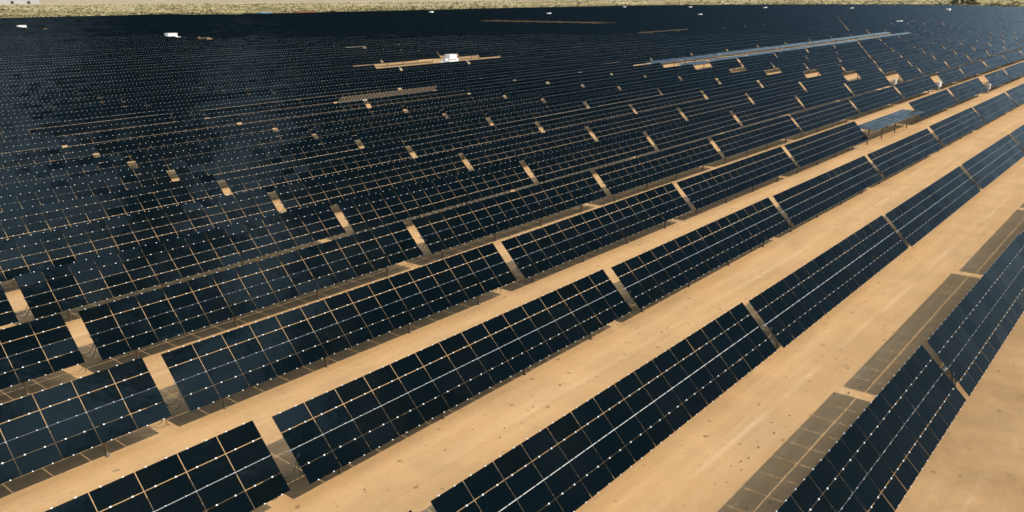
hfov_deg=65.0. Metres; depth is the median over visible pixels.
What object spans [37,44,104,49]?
solar table
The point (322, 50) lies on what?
solar table
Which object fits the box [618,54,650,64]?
solar table
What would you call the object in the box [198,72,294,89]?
solar table
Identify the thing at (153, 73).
solar table
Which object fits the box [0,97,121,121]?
solar table
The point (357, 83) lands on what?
solar table
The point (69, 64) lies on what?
solar table
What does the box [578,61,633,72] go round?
solar table
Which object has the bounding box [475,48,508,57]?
solar table
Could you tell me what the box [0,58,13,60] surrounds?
solar table
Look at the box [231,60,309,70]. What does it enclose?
solar table
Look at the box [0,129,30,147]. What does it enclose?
solar table
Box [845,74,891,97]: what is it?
solar table
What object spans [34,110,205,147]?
solar table
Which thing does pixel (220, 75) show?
solar table
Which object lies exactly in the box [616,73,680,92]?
solar table
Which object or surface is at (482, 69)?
solar table
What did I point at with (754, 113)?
solar table
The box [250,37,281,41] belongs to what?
solar table
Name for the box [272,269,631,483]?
solar table
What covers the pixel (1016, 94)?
solar table
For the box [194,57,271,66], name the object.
solar table
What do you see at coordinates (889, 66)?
solar table
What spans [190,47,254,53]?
solar table
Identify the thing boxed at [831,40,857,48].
solar table
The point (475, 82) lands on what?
solar table
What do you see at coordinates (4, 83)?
solar table
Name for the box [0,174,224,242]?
solar table
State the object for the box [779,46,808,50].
solar table
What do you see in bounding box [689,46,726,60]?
solar table
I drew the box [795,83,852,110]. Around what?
solar table
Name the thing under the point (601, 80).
solar table
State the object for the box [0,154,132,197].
solar table
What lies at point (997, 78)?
solar table
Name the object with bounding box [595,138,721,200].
solar table
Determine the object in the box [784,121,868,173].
solar table
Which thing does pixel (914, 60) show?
solar table
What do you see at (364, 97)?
solar table
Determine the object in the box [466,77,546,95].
solar table
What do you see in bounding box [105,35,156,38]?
solar table
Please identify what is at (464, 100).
solar table
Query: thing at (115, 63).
solar table
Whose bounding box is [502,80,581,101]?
solar table
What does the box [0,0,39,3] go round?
long shed
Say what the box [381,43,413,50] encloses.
solar table
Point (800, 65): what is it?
solar table
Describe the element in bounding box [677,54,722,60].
solar table
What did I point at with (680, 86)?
solar table
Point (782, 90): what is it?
solar table
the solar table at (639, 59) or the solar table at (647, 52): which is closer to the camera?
the solar table at (639, 59)
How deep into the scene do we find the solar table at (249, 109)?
102.32 m
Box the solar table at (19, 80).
[6,70,116,85]
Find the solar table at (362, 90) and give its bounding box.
[296,82,397,102]
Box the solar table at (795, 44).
[780,42,812,46]
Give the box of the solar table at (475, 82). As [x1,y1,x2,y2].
[433,75,513,94]
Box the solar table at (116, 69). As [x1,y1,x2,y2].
[102,62,192,74]
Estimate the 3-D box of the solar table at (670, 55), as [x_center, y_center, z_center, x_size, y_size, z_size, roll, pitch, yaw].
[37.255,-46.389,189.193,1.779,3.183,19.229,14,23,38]
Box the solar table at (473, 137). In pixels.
[408,119,540,162]
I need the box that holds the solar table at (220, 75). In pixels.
[176,69,271,85]
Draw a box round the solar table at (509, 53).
[497,49,529,56]
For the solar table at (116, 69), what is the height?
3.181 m
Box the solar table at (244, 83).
[221,74,321,91]
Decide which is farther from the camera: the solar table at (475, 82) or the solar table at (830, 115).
the solar table at (475, 82)
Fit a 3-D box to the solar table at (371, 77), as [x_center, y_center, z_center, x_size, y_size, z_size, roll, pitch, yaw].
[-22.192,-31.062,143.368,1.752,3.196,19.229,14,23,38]
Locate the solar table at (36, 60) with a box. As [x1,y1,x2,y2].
[27,55,111,63]
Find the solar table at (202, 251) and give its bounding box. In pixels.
[9,202,345,320]
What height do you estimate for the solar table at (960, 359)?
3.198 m
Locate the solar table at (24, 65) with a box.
[0,63,51,68]
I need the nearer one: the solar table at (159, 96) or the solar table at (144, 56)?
the solar table at (159, 96)
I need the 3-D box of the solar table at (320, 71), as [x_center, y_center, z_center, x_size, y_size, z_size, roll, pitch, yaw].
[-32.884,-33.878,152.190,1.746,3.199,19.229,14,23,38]
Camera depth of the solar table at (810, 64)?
167.01 m
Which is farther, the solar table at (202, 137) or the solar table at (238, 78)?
the solar table at (238, 78)
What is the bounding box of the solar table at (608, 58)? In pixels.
[593,53,624,63]
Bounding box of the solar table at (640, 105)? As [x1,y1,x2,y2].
[629,88,706,113]
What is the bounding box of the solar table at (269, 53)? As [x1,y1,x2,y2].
[239,50,304,57]
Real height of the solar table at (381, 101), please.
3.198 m
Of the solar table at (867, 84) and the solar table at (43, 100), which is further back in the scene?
the solar table at (867, 84)
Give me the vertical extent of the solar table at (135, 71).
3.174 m
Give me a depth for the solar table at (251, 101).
105.88 m
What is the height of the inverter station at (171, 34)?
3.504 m
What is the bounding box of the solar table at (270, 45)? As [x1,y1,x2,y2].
[243,43,298,48]
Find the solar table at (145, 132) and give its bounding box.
[63,116,238,155]
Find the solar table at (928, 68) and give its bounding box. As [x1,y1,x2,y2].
[916,59,949,76]
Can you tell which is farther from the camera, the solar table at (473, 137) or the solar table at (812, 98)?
the solar table at (812, 98)
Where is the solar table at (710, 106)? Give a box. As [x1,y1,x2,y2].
[677,92,752,119]
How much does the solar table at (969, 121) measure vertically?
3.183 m
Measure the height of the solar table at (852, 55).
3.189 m
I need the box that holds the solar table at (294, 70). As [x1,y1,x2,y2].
[273,63,352,75]
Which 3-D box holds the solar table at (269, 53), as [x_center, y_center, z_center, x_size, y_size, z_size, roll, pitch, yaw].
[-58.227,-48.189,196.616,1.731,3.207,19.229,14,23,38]
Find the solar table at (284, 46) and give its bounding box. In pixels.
[256,44,312,49]
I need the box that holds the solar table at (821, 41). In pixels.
[808,39,835,43]
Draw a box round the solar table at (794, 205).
[773,156,881,231]
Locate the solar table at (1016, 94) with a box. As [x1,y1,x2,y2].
[1006,83,1023,110]
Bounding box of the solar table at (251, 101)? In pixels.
[168,93,295,121]
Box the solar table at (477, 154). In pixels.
[461,125,594,175]
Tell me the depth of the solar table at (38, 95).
113.85 m
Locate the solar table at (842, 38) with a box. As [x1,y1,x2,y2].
[832,37,856,41]
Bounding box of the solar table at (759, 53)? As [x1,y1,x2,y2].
[744,50,780,55]
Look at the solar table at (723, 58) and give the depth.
180.74 m
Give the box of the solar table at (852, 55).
[837,51,868,66]
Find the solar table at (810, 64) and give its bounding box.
[802,55,839,73]
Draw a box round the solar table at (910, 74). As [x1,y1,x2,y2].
[895,66,922,83]
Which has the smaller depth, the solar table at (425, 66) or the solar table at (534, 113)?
the solar table at (534, 113)
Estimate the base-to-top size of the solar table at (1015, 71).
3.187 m
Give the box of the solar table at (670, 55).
[648,50,692,64]
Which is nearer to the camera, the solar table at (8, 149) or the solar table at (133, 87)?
the solar table at (8, 149)
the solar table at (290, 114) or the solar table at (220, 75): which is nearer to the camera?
the solar table at (290, 114)
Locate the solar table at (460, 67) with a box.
[426,62,492,74]
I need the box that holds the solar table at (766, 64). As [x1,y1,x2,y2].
[742,59,773,71]
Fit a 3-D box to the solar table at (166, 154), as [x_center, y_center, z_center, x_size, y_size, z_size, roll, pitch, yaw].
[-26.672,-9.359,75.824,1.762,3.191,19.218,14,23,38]
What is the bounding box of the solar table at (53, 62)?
[30,57,117,64]
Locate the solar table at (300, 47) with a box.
[265,45,322,50]
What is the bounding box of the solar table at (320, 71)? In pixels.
[296,65,375,78]
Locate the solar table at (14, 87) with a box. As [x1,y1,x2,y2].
[0,83,37,93]
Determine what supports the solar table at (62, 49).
on the ground
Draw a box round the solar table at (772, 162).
[676,146,797,215]
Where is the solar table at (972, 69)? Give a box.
[959,61,988,81]
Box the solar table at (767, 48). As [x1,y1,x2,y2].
[752,46,785,52]
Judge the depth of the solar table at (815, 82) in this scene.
131.12 m
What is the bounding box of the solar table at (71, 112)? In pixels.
[0,101,148,131]
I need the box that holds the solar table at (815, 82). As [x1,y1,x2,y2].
[799,72,847,91]
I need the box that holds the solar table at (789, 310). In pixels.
[749,215,907,348]
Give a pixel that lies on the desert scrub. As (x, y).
(142, 11)
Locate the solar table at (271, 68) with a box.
[252,62,330,72]
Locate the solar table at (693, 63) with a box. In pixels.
[678,60,710,68]
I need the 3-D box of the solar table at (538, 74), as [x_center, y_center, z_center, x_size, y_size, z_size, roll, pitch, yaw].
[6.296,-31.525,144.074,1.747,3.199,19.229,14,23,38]
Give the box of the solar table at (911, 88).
[894,75,937,103]
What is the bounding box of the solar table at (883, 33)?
[873,32,889,36]
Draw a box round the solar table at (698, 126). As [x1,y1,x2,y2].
[646,111,740,151]
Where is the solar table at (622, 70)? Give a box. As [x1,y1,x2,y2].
[609,63,663,74]
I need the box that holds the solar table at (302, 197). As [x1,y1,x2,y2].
[273,150,468,211]
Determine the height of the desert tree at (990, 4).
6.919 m
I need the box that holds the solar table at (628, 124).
[587,106,685,146]
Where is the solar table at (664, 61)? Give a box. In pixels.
[648,58,681,65]
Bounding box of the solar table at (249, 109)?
[205,96,333,123]
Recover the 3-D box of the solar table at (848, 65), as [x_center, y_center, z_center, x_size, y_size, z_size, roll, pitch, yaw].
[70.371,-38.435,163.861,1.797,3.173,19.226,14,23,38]
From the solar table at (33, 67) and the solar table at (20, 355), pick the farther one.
the solar table at (33, 67)
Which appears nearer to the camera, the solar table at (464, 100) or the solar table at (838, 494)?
the solar table at (838, 494)
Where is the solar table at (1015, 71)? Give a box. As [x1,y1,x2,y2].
[1004,62,1023,83]
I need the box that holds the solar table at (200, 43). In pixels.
[188,40,242,44]
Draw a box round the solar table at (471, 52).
[455,47,487,58]
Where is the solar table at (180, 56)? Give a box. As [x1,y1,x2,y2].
[145,53,218,61]
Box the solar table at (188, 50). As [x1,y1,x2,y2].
[178,46,241,52]
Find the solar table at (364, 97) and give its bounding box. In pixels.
[337,86,436,106]
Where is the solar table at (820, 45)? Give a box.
[808,43,832,46]
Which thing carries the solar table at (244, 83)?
on the ground
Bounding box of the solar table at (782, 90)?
[745,80,805,103]
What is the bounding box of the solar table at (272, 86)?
[247,76,344,95]
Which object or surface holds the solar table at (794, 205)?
on the ground
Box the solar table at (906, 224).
[885,166,979,246]
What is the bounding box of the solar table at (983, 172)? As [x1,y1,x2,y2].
[962,134,1023,188]
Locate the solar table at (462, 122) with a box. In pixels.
[357,113,489,152]
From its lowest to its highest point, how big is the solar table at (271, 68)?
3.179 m
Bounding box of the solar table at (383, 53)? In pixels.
[359,50,416,63]
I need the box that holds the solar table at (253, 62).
[213,58,290,67]
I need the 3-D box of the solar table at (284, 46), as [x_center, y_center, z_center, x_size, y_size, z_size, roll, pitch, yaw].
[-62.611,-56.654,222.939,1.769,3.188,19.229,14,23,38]
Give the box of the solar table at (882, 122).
[855,109,923,144]
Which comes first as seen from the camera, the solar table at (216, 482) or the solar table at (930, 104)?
the solar table at (216, 482)
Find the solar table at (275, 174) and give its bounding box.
[221,141,412,198]
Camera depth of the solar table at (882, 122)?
90.16 m
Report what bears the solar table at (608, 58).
on the ground
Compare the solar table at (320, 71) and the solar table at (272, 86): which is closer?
the solar table at (272, 86)
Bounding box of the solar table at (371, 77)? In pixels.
[345,69,425,83]
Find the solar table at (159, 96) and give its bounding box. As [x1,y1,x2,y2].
[124,85,245,107]
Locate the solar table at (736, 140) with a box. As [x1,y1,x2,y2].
[711,115,801,163]
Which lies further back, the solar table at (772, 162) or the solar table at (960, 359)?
the solar table at (772, 162)
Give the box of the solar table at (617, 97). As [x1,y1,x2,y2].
[583,85,660,111]
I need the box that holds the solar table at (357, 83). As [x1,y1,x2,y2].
[274,79,373,98]
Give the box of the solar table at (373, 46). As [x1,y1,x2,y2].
[364,43,397,49]
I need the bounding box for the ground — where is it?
[0,0,1023,511]
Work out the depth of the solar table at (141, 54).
195.14 m
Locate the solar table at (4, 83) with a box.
[0,80,20,88]
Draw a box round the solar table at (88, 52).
[71,48,143,53]
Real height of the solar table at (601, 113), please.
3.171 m
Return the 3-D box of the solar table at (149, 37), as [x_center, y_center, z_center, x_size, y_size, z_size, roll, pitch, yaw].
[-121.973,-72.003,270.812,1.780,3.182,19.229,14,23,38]
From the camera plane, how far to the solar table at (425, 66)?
160.99 m
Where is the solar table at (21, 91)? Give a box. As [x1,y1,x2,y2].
[0,86,55,100]
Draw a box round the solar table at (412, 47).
[399,44,431,51]
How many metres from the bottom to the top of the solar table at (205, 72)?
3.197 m
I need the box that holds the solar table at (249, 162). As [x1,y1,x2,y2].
[169,134,358,186]
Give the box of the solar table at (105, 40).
[76,39,134,42]
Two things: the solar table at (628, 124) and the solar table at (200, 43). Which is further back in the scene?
the solar table at (200, 43)
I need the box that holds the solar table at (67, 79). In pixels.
[22,72,133,90]
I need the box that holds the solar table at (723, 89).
[700,78,761,98]
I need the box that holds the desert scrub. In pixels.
[0,0,1023,17]
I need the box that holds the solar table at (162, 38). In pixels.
[137,37,189,40]
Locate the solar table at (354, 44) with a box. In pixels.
[332,41,365,46]
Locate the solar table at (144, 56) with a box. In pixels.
[120,52,195,59]
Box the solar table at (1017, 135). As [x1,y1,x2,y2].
[1010,124,1023,148]
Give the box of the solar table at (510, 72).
[478,66,545,79]
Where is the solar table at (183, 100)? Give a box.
[148,89,271,113]
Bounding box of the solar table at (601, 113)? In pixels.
[536,101,634,136]
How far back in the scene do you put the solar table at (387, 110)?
93.43 m
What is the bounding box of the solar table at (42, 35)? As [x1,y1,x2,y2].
[15,34,70,37]
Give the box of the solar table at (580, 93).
[541,83,620,106]
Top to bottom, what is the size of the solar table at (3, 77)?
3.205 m
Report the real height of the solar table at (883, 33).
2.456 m
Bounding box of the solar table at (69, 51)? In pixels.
[64,47,134,52]
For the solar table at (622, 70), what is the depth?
153.51 m
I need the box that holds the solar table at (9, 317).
[0,284,18,326]
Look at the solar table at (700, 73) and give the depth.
144.79 m
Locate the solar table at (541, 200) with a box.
[411,170,606,258]
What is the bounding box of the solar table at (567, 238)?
[501,183,691,282]
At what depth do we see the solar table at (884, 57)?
177.43 m
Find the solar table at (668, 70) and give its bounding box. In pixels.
[642,64,695,76]
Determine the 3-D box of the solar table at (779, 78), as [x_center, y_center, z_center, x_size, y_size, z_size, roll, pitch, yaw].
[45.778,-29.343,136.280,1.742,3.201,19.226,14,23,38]
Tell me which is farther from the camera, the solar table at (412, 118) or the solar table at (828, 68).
the solar table at (828, 68)
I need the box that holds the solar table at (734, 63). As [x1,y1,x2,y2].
[709,58,741,68]
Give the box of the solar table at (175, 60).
[161,54,236,62]
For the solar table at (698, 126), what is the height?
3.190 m
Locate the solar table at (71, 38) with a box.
[44,37,101,40]
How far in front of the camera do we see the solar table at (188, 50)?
213.71 m
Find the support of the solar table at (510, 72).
on the ground
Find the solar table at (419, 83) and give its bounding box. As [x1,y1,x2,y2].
[397,73,478,94]
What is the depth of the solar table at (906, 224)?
53.61 m
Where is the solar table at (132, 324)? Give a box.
[76,221,422,359]
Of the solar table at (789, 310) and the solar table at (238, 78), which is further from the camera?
the solar table at (238, 78)
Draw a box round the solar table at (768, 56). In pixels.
[738,53,776,69]
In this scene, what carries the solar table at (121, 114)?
on the ground
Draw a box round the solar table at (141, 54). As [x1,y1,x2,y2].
[114,51,187,58]
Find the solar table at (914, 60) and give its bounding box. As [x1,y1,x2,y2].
[905,53,935,66]
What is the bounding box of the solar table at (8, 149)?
[0,136,64,164]
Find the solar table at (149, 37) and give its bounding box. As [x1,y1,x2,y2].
[122,36,174,39]
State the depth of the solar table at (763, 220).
43.92 m
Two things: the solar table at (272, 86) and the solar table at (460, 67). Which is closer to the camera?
the solar table at (272, 86)
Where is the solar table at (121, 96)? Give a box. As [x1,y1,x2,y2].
[100,83,220,103]
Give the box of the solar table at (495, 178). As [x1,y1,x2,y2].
[336,160,533,232]
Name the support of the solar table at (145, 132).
on the ground
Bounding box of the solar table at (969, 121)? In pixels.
[929,107,984,151]
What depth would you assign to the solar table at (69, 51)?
212.98 m
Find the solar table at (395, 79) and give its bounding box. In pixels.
[373,71,453,89]
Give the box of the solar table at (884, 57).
[871,51,901,62]
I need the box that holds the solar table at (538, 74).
[512,67,578,81]
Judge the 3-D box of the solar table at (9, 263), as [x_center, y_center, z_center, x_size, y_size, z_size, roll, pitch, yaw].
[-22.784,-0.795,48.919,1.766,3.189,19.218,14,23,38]
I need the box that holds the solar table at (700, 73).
[678,66,730,79]
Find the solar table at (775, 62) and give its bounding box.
[769,54,807,71]
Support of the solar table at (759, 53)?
on the ground
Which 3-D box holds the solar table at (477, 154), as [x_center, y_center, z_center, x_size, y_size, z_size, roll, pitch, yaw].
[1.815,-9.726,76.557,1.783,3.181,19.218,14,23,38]
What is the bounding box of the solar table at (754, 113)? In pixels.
[732,95,803,127]
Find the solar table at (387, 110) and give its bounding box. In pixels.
[273,104,406,140]
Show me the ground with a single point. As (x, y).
(866, 340)
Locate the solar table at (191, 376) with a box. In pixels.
[158,243,516,410]
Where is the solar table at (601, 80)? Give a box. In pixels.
[580,71,644,87]
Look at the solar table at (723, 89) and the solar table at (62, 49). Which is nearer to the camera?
the solar table at (723, 89)
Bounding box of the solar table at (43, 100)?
[0,93,96,115]
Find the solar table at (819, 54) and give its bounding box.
[805,49,837,58]
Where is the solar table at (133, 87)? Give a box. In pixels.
[78,80,195,98]
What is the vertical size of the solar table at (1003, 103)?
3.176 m
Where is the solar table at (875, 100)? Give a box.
[850,86,903,118]
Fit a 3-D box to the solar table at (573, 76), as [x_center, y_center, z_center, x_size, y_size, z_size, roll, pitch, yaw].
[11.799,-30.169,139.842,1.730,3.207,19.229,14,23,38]
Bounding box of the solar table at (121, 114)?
[0,106,167,138]
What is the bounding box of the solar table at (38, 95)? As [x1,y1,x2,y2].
[0,90,74,104]
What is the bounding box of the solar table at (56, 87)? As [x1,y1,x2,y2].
[40,75,153,90]
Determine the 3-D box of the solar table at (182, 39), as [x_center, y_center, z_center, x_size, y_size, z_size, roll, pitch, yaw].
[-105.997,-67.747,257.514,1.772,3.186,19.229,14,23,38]
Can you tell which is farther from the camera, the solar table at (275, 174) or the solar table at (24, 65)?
the solar table at (24, 65)
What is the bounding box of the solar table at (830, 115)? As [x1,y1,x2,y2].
[791,99,858,137]
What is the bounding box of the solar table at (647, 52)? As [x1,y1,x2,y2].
[624,49,665,60]
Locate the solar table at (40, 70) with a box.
[0,66,82,74]
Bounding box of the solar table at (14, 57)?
[5,52,87,59]
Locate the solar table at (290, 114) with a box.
[237,100,367,129]
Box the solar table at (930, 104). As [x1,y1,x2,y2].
[909,89,957,122]
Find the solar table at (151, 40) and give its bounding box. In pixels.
[144,37,197,41]
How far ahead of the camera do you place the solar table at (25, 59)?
185.82 m
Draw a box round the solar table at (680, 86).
[656,76,718,94]
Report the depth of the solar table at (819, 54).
186.12 m
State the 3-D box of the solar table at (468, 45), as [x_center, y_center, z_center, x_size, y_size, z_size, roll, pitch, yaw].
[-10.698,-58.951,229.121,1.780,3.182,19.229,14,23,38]
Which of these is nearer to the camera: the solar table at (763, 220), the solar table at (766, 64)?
the solar table at (763, 220)
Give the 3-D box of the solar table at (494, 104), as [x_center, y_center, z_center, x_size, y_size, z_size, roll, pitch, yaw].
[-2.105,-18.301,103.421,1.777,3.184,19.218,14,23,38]
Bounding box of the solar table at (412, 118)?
[312,108,448,143]
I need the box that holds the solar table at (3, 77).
[0,68,98,80]
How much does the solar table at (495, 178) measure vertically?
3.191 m
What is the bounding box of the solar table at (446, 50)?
[435,46,467,56]
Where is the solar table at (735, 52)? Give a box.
[717,49,755,56]
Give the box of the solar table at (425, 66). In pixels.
[400,60,467,72]
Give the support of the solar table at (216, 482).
on the ground
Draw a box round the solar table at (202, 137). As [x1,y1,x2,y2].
[95,121,273,162]
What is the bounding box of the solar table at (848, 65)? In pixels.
[839,57,875,75]
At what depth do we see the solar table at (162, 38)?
267.44 m
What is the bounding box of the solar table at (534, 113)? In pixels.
[487,98,586,126]
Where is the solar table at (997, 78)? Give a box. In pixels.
[984,69,1011,91]
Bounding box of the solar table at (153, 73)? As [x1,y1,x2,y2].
[137,66,229,77]
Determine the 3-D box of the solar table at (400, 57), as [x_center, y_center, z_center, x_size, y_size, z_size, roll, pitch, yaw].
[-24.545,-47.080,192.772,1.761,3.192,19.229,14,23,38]
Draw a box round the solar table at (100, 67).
[85,61,174,70]
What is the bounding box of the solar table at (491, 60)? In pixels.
[468,55,525,65]
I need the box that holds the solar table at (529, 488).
[430,303,776,511]
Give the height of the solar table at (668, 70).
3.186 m
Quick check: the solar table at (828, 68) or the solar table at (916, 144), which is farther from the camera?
the solar table at (828, 68)
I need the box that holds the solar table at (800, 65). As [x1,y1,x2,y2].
[777,61,807,72]
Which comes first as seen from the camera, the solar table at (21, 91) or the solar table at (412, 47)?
the solar table at (21, 91)
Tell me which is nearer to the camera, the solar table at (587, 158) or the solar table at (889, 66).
the solar table at (587, 158)
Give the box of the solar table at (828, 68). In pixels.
[814,62,844,75]
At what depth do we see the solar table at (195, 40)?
254.23 m
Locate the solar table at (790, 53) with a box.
[774,48,807,57]
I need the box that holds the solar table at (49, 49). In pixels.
[41,45,109,50]
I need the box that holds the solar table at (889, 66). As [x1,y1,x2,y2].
[876,58,910,75]
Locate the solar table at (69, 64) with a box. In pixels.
[55,58,141,66]
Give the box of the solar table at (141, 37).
[119,36,165,38]
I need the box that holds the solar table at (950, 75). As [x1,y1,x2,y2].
[936,67,965,87]
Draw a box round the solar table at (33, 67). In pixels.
[0,64,67,73]
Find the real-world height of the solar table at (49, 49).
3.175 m
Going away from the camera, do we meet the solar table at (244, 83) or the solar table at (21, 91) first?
the solar table at (21, 91)
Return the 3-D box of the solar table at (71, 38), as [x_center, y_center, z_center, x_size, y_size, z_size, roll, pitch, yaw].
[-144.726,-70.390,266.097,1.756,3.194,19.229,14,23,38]
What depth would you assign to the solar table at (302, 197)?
61.95 m
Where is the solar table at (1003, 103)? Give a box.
[973,92,1016,128]
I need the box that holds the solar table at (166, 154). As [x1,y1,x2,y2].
[129,127,317,173]
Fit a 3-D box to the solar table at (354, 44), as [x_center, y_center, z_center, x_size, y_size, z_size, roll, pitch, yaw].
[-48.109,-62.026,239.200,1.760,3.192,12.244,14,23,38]
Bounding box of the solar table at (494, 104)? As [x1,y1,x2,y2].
[443,94,543,122]
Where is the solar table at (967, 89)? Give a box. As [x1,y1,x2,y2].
[948,78,987,106]
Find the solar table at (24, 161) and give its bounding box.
[0,145,97,177]
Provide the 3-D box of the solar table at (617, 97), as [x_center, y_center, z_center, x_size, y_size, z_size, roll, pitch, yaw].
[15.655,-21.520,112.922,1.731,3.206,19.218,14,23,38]
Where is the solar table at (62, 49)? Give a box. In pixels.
[51,46,120,51]
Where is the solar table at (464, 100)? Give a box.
[404,90,506,118]
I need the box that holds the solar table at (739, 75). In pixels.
[715,68,766,83]
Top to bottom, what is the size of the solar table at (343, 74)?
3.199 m
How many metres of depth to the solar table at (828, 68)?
152.31 m
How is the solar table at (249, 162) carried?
on the ground
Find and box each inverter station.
[164,33,177,36]
[439,54,458,62]
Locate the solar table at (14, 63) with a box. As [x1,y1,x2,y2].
[0,62,26,65]
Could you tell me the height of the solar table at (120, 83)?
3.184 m
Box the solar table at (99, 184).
[0,164,170,216]
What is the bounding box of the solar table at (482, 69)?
[453,64,519,78]
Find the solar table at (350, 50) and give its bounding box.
[323,47,380,54]
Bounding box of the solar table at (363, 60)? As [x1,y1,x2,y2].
[311,55,380,65]
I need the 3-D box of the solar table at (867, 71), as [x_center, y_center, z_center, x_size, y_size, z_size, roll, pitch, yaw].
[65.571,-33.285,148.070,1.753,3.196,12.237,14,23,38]
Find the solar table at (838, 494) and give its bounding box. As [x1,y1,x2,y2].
[775,345,965,511]
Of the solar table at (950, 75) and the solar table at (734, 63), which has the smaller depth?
the solar table at (950, 75)
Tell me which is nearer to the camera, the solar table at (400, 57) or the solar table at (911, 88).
the solar table at (911, 88)
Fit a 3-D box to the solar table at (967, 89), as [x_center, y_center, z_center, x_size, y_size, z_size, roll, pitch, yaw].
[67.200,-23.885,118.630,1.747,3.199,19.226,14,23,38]
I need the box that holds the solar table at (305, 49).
[288,46,345,51]
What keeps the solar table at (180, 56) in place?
on the ground
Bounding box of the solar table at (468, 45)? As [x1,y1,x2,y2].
[451,42,495,54]
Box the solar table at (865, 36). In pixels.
[851,34,874,38]
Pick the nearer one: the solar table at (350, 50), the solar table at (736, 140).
the solar table at (736, 140)
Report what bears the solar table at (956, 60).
on the ground
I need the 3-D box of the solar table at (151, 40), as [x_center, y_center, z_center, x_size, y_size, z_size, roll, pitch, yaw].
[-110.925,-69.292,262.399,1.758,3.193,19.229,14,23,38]
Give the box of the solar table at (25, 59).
[16,54,99,63]
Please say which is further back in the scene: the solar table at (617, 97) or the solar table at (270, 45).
the solar table at (270, 45)
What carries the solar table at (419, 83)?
on the ground
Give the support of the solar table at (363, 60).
on the ground
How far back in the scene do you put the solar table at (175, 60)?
182.66 m
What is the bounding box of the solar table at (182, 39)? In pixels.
[153,38,206,41]
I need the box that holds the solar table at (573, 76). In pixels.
[546,69,610,83]
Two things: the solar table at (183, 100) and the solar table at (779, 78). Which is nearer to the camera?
the solar table at (183, 100)
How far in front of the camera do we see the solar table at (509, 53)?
199.34 m
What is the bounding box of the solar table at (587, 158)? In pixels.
[523,131,655,182]
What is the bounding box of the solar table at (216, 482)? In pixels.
[45,420,289,511]
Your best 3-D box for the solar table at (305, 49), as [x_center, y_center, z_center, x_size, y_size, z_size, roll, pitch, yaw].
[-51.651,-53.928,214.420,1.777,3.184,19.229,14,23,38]
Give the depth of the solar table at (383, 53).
196.15 m
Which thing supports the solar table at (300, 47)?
on the ground
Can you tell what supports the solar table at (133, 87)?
on the ground
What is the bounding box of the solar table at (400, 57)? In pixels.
[379,50,439,66]
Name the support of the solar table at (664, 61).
on the ground
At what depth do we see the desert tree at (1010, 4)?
706.59 m
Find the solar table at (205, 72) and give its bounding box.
[156,67,249,80]
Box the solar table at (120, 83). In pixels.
[58,77,174,94]
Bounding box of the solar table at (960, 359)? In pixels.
[927,233,1023,395]
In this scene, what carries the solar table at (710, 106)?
on the ground
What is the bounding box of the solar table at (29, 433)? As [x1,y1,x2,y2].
[0,357,171,483]
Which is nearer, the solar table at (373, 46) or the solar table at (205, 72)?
the solar table at (205, 72)
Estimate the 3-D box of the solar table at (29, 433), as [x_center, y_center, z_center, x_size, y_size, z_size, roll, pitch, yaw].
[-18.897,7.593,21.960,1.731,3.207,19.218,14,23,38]
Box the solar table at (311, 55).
[273,53,339,60]
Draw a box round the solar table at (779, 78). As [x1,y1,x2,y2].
[756,69,806,86]
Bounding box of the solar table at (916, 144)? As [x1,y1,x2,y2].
[867,129,942,183]
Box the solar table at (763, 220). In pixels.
[611,198,790,311]
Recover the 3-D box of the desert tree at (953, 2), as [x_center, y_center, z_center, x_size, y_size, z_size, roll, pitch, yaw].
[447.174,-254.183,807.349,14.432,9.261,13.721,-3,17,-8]
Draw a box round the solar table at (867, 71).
[853,64,882,83]
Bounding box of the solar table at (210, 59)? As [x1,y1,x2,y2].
[177,56,253,64]
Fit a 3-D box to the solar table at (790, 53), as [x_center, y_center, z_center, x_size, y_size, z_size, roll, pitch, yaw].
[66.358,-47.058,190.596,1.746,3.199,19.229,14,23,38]
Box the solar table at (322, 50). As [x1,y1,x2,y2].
[306,47,362,53]
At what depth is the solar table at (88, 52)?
207.57 m
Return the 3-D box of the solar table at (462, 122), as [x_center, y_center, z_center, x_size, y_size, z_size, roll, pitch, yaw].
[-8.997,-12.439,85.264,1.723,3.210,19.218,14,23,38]
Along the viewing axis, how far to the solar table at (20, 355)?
32.08 m
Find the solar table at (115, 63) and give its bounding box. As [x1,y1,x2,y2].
[71,59,158,68]
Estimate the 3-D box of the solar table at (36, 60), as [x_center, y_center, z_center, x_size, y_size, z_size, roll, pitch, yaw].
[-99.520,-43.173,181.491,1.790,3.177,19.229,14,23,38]
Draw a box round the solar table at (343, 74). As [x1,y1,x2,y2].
[320,67,400,80]
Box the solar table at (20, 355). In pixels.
[0,313,84,395]
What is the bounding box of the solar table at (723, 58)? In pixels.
[707,55,745,60]
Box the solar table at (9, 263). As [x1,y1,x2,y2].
[0,188,278,290]
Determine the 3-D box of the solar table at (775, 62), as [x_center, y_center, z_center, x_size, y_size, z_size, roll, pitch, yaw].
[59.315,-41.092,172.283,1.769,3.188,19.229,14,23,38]
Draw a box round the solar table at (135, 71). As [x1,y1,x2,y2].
[118,64,210,75]
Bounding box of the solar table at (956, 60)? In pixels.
[943,54,970,69]
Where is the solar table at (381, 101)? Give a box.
[367,87,467,112]
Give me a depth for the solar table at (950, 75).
137.82 m
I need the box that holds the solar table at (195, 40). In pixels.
[170,39,223,42]
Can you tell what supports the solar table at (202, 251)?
on the ground
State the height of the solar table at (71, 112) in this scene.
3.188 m

